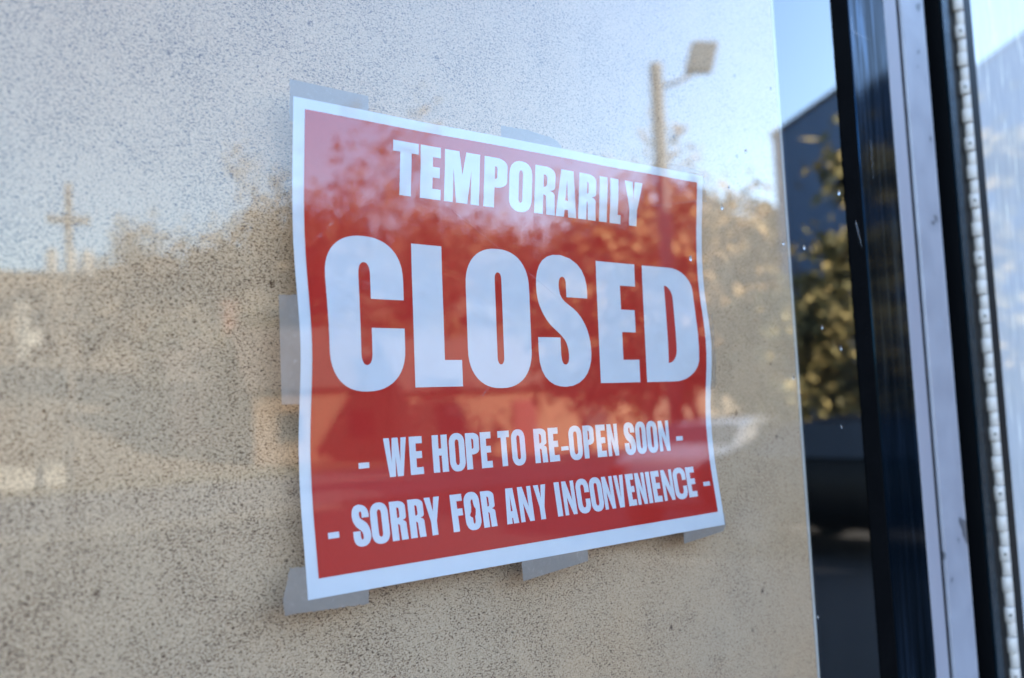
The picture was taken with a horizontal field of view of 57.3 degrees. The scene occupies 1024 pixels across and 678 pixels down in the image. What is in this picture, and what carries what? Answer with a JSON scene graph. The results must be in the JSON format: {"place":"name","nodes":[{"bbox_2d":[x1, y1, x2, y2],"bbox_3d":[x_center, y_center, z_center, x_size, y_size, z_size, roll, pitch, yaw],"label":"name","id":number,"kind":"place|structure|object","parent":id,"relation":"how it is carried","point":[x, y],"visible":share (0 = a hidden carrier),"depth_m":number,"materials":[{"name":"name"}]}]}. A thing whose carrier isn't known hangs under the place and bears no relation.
{"place":"outdoors","nodes":[
{"label":"outdoors","id":0,"kind":"place"},
{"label":"pavement","id":1,"kind":"structure","parent":0,"visible":0},
{"bbox_2d":[773,0,822,677],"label":"shop building","id":2,"kind":"structure","parent":1,"relation":"on","point":[798,346],"depth_m":3.29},
{"bbox_2d":[776,0,936,677],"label":"shop window","id":3,"kind":"structure","parent":2,"relation":"attached to","point":[872,582],"depth_m":0.70,"materials":[{"name":"clear glass"}]},
{"bbox_2d":[279,294,300,404],"bbox_3d":[-0.091,0.004,0.401,0.018,0.048,0.003,1,-6,-40],"label":"tape strip","id":4,"kind":"object","parent":3,"relation":"attached to","point":[290,352],"visible":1,"depth_m":0.40,"materials":[{"name":"clear plastic"}]},
{"bbox_2d":[283,566,368,615],"bbox_3d":[-0.079,0.105,0.399,0.041,0.021,0.001,1,-6,-40],"label":"tape strip","id":5,"kind":"object","parent":3,"relation":"attached to","point":[295,599],"visible":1,"depth_m":0.39,"materials":[{"name":"clear plastic"}]},
{"bbox_2d":[289,79,368,120],"bbox_3d":[-0.082,-0.104,0.421,0.040,0.019,0.001,1,-6,-40],"label":"tape strip","id":6,"kind":"object","parent":3,"relation":"attached to","point":[306,90],"visible":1,"depth_m":0.42,"materials":[{"name":"clear plastic"}]},
{"bbox_2d":[0,0,819,677],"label":"speckled board","id":7,"kind":"object","parent":3,"relation":"attached to","point":[150,512],"visible":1,"depth_m":0.41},
{"bbox_2d":[292,96,724,599],"bbox_3d":[0.015,0.004,0.492,0.280,0.216,0.007,1,-6,-40],"label":"closed notice","id":8,"kind":"object","parent":3,"relation":"attached to","point":[506,351],"visible":1,"depth_m":0.47,"materials":[{"name":"red paper"}]},
{"bbox_2d":[501,125,561,147],"bbox_3d":[0.010,-0.102,0.497,0.043,0.017,0.001,1,-6,-40],"label":"tape strip","id":9,"kind":"object","parent":3,"relation":"attached to","point":[521,134],"visible":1,"depth_m":0.50,"materials":[{"name":"clear plastic"}]},
{"bbox_2d":[522,550,587,580],"bbox_3d":[0.022,0.112,0.482,0.046,0.018,0.001,1,-6,-40],"label":"tape strip","id":10,"kind":"object","parent":3,"relation":"attached to","point":[533,568],"visible":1,"depth_m":0.48,"materials":[{"name":"clear plastic"}]},
{"bbox_2d":[683,513,725,543],"bbox_3d":[0.115,0.113,0.559,0.041,0.014,0.001,1,-6,-40],"label":"tape strip","id":11,"kind":"object","parent":3,"relation":"attached to","point":[690,536],"visible":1,"depth_m":0.56,"materials":[{"name":"clear plastic"}]},
{"bbox_2d":[883,0,978,677],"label":"door jamb","id":12,"kind":"object","parent":2,"relation":"attached to","point":[955,650],"depth_m":0.73,"materials":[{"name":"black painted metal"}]},
{"bbox_2d":[923,0,1023,677],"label":"shop door","id":13,"kind":"structure","parent":2,"relation":"attached to","point":[975,51],"depth_m":0.80,"materials":[{"name":"black metal"}]}
]}

